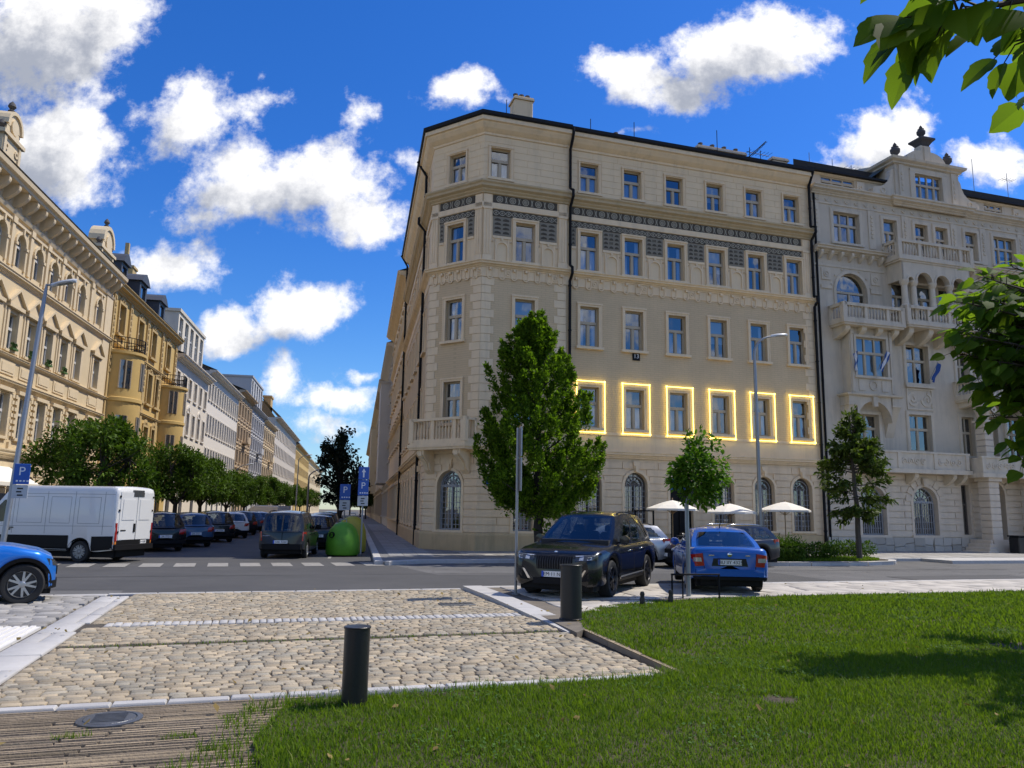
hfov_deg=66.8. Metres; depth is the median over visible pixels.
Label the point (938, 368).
flag
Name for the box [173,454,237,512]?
street tree
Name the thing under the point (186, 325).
window
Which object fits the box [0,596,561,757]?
pavement
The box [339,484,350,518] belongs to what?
parking sign
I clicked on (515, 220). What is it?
window
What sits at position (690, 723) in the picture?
clover
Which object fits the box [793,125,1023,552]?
town house
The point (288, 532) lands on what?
parked car
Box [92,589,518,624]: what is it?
cobblestones
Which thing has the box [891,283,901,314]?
window
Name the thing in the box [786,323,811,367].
window
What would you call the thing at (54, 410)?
window
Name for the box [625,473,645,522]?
window
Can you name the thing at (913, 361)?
window
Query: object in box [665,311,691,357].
window
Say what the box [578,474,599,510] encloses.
window
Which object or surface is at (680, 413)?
window
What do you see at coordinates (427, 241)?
window
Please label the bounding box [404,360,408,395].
window
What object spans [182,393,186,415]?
oriel window
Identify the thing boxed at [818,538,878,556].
clipped hedge
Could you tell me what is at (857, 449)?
tree
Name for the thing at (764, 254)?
window
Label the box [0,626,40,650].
tactile paving
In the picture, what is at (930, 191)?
window
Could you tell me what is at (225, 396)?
town house
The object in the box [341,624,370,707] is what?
bollard
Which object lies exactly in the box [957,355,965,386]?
window
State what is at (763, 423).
window
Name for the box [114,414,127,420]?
oriel window
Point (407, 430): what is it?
window
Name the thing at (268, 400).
chimney
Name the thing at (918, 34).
tree
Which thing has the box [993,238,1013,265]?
window
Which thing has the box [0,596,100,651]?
pavement
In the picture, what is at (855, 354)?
flag
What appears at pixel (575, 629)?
pavement
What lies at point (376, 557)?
kerb
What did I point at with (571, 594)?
bollard
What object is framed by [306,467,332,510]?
street lamp
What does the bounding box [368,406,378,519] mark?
town house
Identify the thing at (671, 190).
window
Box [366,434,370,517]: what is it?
town house
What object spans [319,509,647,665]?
ground
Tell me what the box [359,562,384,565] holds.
road marking
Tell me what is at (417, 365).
window
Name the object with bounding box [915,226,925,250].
window
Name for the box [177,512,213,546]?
parked car
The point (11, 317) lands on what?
window
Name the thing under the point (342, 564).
road marking
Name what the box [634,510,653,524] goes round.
terrace frame
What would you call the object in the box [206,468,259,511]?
street tree
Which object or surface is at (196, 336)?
window
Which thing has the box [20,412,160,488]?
street tree
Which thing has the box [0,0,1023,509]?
sky
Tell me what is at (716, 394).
window
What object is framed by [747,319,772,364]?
window
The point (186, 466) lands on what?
street tree
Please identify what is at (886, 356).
flag
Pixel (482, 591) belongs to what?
kerb
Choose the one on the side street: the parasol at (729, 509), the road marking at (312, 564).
the road marking at (312, 564)
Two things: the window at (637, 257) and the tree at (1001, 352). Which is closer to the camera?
the tree at (1001, 352)
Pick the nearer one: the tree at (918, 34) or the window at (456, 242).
the tree at (918, 34)
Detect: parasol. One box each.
[646,498,698,537]
[704,501,755,523]
[762,499,810,538]
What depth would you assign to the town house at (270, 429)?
158.65 m
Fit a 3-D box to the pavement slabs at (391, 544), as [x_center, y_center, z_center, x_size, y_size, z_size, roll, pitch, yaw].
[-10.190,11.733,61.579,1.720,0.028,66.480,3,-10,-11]
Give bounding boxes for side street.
[51,511,372,589]
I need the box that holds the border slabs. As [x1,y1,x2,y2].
[0,596,128,684]
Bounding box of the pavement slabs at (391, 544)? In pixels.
[367,524,434,556]
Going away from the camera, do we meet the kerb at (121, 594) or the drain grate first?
the drain grate
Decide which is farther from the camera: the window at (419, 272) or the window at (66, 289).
the window at (66, 289)
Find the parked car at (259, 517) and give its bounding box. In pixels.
[250,511,263,531]
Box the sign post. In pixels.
[511,426,522,594]
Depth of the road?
26.50 m
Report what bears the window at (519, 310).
in the apartment building
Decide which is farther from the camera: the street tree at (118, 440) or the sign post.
the street tree at (118, 440)
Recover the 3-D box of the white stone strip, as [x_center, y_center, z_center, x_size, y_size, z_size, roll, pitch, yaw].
[-3.049,3.913,12.873,6.669,0.064,0.318,4,-10,-17]
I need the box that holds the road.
[40,561,1023,594]
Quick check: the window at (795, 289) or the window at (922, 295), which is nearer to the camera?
the window at (795, 289)
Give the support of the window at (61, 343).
in the town house at (45, 239)
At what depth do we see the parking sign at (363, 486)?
31.08 m
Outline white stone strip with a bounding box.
[104,613,521,627]
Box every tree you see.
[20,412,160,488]
[135,441,225,512]
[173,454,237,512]
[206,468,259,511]
[226,472,269,510]
[249,474,286,505]
[266,480,295,505]
[278,483,302,506]
[291,487,313,510]
[305,489,321,512]
[312,425,372,518]
[352,487,373,518]
[470,308,607,541]
[662,424,734,595]
[813,403,898,557]
[853,0,1023,132]
[929,254,1023,483]
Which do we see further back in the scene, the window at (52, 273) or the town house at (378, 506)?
the town house at (378, 506)
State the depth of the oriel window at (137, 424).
58.40 m
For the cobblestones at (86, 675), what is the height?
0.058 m
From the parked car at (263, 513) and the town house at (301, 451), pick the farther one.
the town house at (301, 451)
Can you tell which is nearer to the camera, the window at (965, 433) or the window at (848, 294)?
the window at (848, 294)
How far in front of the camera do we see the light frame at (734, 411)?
38.78 m
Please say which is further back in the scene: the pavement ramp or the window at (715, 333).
the window at (715, 333)
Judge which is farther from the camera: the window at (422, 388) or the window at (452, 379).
the window at (422, 388)
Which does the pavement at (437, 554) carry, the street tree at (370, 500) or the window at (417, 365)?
the street tree at (370, 500)
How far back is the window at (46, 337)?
46.15 m
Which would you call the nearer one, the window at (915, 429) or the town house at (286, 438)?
the window at (915, 429)
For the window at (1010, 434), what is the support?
in the town house at (896, 245)
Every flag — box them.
[853,350,857,370]
[878,350,889,371]
[929,362,940,381]
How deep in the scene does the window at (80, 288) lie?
51.31 m
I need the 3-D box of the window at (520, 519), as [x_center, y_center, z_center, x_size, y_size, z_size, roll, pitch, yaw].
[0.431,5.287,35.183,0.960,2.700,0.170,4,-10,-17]
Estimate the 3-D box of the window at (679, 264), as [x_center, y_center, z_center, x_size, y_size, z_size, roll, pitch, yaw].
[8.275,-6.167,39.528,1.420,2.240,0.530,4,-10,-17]
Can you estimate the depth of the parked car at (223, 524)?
41.25 m
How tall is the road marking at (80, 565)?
0.001 m
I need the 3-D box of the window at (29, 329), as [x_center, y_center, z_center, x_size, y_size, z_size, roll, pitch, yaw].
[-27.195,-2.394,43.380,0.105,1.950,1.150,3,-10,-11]
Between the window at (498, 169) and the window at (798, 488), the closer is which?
the window at (498, 169)
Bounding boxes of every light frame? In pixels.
[576,379,605,433]
[622,382,650,435]
[666,386,693,436]
[708,389,736,439]
[749,392,776,441]
[789,394,815,443]
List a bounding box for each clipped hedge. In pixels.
[797,541,839,558]
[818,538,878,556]
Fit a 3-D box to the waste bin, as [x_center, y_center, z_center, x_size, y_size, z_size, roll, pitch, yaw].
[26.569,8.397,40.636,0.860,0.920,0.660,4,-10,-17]
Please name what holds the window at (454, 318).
in the apartment building
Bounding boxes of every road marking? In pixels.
[67,564,93,566]
[103,563,130,566]
[138,563,163,566]
[173,563,195,566]
[207,563,227,565]
[240,563,260,565]
[271,563,292,565]
[302,563,323,565]
[332,563,354,565]
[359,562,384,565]
[422,563,472,563]
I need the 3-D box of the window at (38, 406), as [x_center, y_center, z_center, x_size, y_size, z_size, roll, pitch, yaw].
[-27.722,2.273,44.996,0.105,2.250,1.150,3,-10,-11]
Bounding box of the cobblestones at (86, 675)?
[0,632,664,707]
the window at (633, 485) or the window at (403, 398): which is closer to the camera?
the window at (633, 485)
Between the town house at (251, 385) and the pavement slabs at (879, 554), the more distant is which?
the town house at (251, 385)
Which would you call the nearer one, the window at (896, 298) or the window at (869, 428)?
the window at (869, 428)
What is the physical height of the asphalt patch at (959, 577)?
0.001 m
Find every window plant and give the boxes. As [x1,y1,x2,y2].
[9,342,17,351]
[45,359,52,367]
[60,366,67,374]
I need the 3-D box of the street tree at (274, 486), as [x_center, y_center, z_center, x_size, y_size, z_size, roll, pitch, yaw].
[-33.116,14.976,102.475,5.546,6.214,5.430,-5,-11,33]
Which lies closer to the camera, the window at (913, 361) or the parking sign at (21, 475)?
the parking sign at (21, 475)
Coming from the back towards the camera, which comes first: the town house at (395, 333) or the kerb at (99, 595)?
the town house at (395, 333)
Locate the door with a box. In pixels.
[670,490,690,537]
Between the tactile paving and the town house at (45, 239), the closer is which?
the tactile paving
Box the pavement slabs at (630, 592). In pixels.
[500,580,1023,600]
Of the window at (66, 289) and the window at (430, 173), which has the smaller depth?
the window at (430, 173)
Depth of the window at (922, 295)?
44.44 m
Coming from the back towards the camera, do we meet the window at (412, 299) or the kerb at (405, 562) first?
the window at (412, 299)
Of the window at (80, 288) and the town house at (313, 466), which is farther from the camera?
the town house at (313, 466)
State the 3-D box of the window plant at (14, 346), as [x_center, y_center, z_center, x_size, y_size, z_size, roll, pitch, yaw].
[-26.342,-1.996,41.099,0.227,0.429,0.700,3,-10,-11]
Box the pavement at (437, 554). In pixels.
[363,513,1006,564]
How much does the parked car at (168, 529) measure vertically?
1.645 m
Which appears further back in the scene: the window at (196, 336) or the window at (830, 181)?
the window at (196, 336)
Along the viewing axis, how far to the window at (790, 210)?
42.28 m
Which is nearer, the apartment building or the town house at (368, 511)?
the apartment building
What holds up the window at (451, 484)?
in the apartment building
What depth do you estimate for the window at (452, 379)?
36.00 m
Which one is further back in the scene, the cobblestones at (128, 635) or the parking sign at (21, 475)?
the parking sign at (21, 475)
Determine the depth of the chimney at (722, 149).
44.41 m
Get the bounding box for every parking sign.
[11,464,30,497]
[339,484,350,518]
[357,467,368,553]
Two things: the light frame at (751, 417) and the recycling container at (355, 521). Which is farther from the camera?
the light frame at (751, 417)
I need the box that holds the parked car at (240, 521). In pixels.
[228,511,248,537]
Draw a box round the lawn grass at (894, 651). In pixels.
[50,587,1023,767]
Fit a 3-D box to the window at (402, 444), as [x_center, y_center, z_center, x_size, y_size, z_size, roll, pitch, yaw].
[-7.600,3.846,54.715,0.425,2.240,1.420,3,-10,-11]
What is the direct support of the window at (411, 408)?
in the apartment building
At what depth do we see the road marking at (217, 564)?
25.11 m
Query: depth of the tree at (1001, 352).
10.79 m
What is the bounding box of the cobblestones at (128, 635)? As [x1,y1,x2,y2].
[57,616,557,647]
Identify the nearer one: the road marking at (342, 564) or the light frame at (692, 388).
the road marking at (342, 564)
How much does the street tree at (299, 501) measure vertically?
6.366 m
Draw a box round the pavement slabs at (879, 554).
[453,551,1023,558]
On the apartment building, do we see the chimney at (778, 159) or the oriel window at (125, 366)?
the chimney at (778, 159)
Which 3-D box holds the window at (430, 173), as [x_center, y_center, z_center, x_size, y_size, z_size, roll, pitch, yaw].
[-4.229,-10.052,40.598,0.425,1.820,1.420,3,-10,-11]
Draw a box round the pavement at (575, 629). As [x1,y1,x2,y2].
[490,588,728,637]
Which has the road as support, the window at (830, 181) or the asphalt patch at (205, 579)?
the asphalt patch at (205, 579)
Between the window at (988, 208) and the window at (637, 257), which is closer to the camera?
the window at (637, 257)
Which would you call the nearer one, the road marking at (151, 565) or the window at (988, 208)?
the road marking at (151, 565)
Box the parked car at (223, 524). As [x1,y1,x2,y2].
[199,510,234,541]
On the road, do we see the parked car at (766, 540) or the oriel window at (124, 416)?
the parked car at (766, 540)
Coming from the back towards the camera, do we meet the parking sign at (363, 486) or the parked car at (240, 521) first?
the parked car at (240, 521)
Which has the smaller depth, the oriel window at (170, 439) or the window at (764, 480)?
the window at (764, 480)
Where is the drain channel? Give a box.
[56,631,559,649]
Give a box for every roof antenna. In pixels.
[745,150,771,158]
[748,141,766,156]
[1000,173,1013,196]
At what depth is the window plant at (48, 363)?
45.59 m
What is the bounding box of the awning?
[0,466,38,485]
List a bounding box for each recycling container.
[325,519,358,555]
[342,513,365,552]
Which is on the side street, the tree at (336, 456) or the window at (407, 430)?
the tree at (336, 456)
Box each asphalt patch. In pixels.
[121,565,829,592]
[886,575,1023,579]
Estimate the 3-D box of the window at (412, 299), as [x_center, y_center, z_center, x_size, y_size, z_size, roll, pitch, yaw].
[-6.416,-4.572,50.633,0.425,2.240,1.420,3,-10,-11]
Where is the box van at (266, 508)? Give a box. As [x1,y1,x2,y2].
[247,505,290,512]
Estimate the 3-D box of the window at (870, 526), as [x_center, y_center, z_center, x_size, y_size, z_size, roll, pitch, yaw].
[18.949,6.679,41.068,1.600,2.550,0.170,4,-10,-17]
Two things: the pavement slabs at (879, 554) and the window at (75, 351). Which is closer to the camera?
the pavement slabs at (879, 554)
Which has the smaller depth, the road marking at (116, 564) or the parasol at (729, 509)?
the road marking at (116, 564)
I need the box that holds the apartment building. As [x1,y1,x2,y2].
[396,109,827,550]
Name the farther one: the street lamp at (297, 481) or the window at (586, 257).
the street lamp at (297, 481)
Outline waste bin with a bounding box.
[1007,535,1023,553]
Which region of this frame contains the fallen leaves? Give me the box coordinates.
[0,583,1023,766]
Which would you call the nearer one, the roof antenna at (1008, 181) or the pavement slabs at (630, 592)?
the pavement slabs at (630, 592)
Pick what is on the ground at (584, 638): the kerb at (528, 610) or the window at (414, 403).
the kerb at (528, 610)
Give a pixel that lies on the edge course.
(86, 706)
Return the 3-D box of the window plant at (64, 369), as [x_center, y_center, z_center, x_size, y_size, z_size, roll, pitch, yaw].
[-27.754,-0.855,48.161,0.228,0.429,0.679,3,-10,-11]
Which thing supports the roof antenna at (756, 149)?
on the apartment building
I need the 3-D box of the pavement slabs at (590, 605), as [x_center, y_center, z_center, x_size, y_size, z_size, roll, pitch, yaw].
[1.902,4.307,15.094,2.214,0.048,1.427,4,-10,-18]
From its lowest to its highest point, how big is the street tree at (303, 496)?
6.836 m
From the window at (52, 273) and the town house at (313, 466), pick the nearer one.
the window at (52, 273)
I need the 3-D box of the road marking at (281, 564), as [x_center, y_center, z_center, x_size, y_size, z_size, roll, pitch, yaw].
[-7.600,5.950,25.613,0.620,0.001,1.624,4,-10,-19]
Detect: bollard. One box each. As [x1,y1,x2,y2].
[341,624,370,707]
[559,564,582,621]
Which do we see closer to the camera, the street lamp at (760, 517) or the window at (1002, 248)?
the street lamp at (760, 517)
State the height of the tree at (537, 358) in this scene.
9.873 m
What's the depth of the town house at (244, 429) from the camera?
123.76 m
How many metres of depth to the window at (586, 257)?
38.16 m
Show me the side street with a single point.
(235, 551)
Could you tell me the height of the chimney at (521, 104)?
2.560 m
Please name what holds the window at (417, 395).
in the apartment building
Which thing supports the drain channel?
on the pavement at (87, 626)
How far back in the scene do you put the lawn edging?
10.31 m
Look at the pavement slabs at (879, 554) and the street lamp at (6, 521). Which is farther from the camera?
the pavement slabs at (879, 554)
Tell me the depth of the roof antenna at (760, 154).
43.44 m
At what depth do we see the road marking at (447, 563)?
27.34 m
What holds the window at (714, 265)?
in the apartment building
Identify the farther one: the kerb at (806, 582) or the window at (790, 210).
the window at (790, 210)
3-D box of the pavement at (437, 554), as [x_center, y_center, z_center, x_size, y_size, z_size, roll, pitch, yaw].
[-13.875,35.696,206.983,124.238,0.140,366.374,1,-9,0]
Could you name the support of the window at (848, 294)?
in the town house at (896, 245)
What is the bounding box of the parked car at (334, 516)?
[313,512,340,522]
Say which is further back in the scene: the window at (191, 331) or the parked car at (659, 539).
the window at (191, 331)
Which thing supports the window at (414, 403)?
in the apartment building
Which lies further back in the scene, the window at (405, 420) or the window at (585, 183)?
the window at (405, 420)
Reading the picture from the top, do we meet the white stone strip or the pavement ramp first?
the pavement ramp
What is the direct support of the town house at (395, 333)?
on the ground at (584, 638)
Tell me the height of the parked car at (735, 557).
1.569 m
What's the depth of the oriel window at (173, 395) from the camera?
72.59 m
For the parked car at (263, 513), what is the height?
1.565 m
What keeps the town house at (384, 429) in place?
on the ground at (584, 638)
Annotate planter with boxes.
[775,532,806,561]
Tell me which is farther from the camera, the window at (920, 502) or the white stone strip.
the window at (920, 502)
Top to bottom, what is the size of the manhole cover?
0.088 m
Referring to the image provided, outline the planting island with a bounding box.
[777,559,887,561]
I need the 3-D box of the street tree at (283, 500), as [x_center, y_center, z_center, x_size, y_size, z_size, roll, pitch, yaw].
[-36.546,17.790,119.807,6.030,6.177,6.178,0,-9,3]
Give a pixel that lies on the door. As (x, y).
(679, 516)
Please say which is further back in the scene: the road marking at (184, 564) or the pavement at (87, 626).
the road marking at (184, 564)
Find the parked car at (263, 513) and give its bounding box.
[256,511,266,518]
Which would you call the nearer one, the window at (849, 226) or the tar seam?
the tar seam
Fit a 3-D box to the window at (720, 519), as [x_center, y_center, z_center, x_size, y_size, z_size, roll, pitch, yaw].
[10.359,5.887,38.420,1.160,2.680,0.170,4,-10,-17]
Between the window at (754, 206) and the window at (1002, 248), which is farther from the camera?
the window at (1002, 248)
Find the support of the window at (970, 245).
in the town house at (896, 245)
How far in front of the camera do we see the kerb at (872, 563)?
29.73 m
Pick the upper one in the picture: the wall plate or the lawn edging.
the wall plate
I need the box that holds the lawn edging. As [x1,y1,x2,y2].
[584,629,678,672]
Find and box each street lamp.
[0,279,76,541]
[295,454,311,510]
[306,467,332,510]
[753,333,786,525]
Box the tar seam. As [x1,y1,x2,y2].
[123,569,937,576]
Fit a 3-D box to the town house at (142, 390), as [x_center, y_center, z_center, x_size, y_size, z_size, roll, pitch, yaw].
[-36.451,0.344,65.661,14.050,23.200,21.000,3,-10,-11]
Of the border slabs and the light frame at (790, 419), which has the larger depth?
the light frame at (790, 419)
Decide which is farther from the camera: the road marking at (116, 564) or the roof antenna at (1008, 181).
the roof antenna at (1008, 181)
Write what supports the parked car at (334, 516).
on the side street
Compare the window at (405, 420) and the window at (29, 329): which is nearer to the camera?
the window at (29, 329)
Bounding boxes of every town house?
[0,102,127,492]
[95,243,187,510]
[163,307,216,512]
[202,364,244,511]
[222,374,267,510]
[231,384,258,510]
[261,419,278,505]
[262,398,300,509]
[292,442,311,510]
[308,459,322,512]
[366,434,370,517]
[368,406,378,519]
[374,379,383,523]
[375,341,393,526]
[385,268,408,532]
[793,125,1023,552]
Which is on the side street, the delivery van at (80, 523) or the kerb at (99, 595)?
the delivery van at (80, 523)
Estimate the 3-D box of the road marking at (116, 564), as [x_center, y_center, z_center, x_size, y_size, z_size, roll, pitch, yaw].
[-12.291,5.633,24.149,0.620,0.001,1.624,4,-10,-19]
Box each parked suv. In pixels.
[0,542,57,603]
[516,511,654,596]
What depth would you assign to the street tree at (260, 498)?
87.10 m
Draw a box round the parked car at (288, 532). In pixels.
[259,510,320,557]
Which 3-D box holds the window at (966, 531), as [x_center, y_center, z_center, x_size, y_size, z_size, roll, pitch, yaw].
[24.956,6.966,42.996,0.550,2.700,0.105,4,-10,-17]
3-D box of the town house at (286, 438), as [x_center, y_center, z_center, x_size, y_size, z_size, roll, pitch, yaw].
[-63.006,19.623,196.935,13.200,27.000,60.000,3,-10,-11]
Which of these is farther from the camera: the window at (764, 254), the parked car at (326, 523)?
the window at (764, 254)
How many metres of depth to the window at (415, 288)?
47.77 m
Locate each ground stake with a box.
[640,591,644,603]
[668,590,672,602]
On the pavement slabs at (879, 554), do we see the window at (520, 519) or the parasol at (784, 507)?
the parasol at (784, 507)
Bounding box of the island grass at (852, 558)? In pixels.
[777,555,879,560]
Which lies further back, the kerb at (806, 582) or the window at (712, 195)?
the window at (712, 195)
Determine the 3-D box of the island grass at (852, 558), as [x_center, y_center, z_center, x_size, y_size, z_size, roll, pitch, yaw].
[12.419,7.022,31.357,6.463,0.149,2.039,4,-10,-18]
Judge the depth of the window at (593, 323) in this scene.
37.53 m
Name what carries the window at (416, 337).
in the apartment building
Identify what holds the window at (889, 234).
in the town house at (896, 245)
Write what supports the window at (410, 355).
in the apartment building
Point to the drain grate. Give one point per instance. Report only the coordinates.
(457, 604)
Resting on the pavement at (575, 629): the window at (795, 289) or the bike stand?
the bike stand
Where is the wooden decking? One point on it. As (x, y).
(25, 736)
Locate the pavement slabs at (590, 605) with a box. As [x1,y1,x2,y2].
[545,600,650,610]
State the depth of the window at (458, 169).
37.90 m
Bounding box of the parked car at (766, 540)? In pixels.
[664,523,779,565]
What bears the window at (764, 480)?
in the apartment building
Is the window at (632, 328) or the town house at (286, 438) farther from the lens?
the town house at (286, 438)
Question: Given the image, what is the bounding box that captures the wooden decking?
[0,696,313,767]
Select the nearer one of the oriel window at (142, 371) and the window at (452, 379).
the window at (452, 379)
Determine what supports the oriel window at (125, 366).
in the town house at (142, 390)
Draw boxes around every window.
[0,392,3,422]
[6,315,13,348]
[15,239,20,267]
[15,399,22,438]
[25,325,31,356]
[33,253,37,280]
[33,404,39,440]
[42,335,47,364]
[49,266,53,291]
[50,410,55,443]
[58,343,62,371]
[64,278,67,301]
[73,351,76,378]
[78,288,80,310]
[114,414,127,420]
[117,359,132,388]
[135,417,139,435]
[139,363,144,392]
[164,435,174,458]
[167,391,178,413]
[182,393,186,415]
[183,325,186,352]
[189,331,191,355]
[194,336,196,360]
[400,422,403,454]
[402,366,406,400]
[402,417,406,451]
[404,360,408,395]
[405,412,409,448]
[407,351,411,389]
[407,406,412,444]
[408,306,410,324]
[410,342,414,382]
[411,295,413,314]
[412,400,415,418]
[413,332,417,375]
[414,283,416,303]
[416,324,419,366]
[416,395,417,418]
[417,269,420,292]
[420,308,426,357]
[420,385,423,418]
[425,237,428,268]
[428,170,431,192]
[437,376,463,425]
[439,294,464,344]
[439,471,460,529]
[441,218,466,265]
[445,148,467,187]
[487,144,513,182]
[511,218,539,264]
[511,294,538,339]
[513,512,530,530]
[576,227,603,272]
[576,302,603,350]
[577,159,602,196]
[577,382,604,430]
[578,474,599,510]
[621,166,645,202]
[621,233,647,277]
[621,306,648,353]
[623,385,649,432]
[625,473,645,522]
[663,173,686,208]
[664,239,689,282]
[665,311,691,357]
[666,388,692,434]
[704,180,726,214]
[705,245,730,287]
[707,315,732,360]
[710,391,734,436]
[715,481,731,523]
[743,186,765,220]
[745,250,769,292]
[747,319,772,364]
[750,394,775,438]
[755,477,772,530]
[781,192,803,226]
[783,255,807,296]
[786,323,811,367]
[789,397,814,440]
[793,479,810,530]
[820,176,853,187]
[833,213,857,243]
[837,275,864,303]
[856,337,885,376]
[862,415,876,444]
[862,488,883,534]
[883,221,894,248]
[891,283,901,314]
[906,346,926,383]
[909,415,929,451]
[913,488,934,534]
[915,175,940,200]
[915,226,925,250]
[916,286,929,318]
[935,229,945,251]
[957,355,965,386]
[961,418,972,455]
[961,485,968,534]
[965,233,975,260]
[984,204,1000,212]
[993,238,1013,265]
[1008,419,1022,457]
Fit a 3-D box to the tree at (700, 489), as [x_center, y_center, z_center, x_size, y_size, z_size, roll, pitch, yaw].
[4.142,2.753,17.143,1.521,3.753,1.315,1,-9,0]
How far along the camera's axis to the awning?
39.46 m
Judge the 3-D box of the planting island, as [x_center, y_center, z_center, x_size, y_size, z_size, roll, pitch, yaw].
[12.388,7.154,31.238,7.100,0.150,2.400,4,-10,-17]
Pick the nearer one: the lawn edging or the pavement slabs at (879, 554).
the lawn edging
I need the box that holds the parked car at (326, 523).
[311,514,335,545]
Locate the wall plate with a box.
[632,353,639,360]
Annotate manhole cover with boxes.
[75,711,142,728]
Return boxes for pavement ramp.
[921,558,1023,563]
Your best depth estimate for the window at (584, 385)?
36.92 m
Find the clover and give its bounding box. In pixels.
[358,596,1023,766]
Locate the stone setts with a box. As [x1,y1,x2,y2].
[0,595,98,627]
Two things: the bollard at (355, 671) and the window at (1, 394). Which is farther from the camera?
the window at (1, 394)
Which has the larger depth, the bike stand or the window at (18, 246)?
the window at (18, 246)
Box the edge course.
[0,673,654,713]
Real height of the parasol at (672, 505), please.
2.448 m
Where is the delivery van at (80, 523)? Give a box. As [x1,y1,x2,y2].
[0,485,153,561]
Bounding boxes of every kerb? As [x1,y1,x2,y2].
[0,594,107,596]
[108,588,459,595]
[359,517,382,564]
[384,557,1023,564]
[463,586,507,600]
[484,579,1023,587]
[489,595,569,633]
[768,558,895,565]
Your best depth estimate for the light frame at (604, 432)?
36.74 m
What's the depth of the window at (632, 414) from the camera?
37.60 m
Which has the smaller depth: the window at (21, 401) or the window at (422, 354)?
the window at (422, 354)
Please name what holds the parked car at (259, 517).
on the side street
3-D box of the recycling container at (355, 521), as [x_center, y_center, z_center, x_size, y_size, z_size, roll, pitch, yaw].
[-6.884,6.391,33.383,1.240,1.666,1.250,-1,-10,11]
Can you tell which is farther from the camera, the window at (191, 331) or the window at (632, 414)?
the window at (191, 331)
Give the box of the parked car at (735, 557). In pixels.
[670,523,767,590]
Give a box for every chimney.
[263,395,273,411]
[508,93,534,116]
[695,142,746,155]
[768,156,788,162]
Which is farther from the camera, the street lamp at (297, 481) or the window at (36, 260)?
the street lamp at (297, 481)
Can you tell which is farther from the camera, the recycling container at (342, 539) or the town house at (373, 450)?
the town house at (373, 450)
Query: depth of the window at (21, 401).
43.10 m
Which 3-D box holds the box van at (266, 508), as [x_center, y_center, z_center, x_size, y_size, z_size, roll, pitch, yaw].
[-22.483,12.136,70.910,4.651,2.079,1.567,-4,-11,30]
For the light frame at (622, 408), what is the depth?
37.31 m
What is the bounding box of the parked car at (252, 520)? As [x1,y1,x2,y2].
[232,511,257,534]
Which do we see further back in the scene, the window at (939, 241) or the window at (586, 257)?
the window at (939, 241)
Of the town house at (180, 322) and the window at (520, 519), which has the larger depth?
the town house at (180, 322)
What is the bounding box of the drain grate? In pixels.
[438,602,475,605]
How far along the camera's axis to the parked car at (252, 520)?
52.65 m
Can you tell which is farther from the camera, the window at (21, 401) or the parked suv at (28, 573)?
the window at (21, 401)
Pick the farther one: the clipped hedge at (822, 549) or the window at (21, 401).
the window at (21, 401)
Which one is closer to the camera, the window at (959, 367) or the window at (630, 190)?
the window at (630, 190)
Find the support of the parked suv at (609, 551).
on the pavement slabs at (630, 592)
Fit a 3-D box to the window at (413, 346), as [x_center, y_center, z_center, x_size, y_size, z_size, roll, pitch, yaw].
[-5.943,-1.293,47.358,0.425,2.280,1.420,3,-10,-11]
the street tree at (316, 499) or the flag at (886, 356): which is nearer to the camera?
the flag at (886, 356)
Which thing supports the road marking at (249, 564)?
on the side street
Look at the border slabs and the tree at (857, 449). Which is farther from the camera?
the tree at (857, 449)
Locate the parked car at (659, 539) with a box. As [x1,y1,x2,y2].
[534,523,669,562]
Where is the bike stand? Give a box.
[671,573,719,597]
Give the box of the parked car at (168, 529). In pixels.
[151,511,185,550]
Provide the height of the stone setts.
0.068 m
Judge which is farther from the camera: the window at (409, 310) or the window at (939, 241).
the window at (409, 310)
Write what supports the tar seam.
on the road
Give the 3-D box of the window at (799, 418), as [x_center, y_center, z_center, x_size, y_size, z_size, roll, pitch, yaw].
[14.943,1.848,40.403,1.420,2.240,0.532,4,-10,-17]
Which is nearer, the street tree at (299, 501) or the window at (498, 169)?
the window at (498, 169)

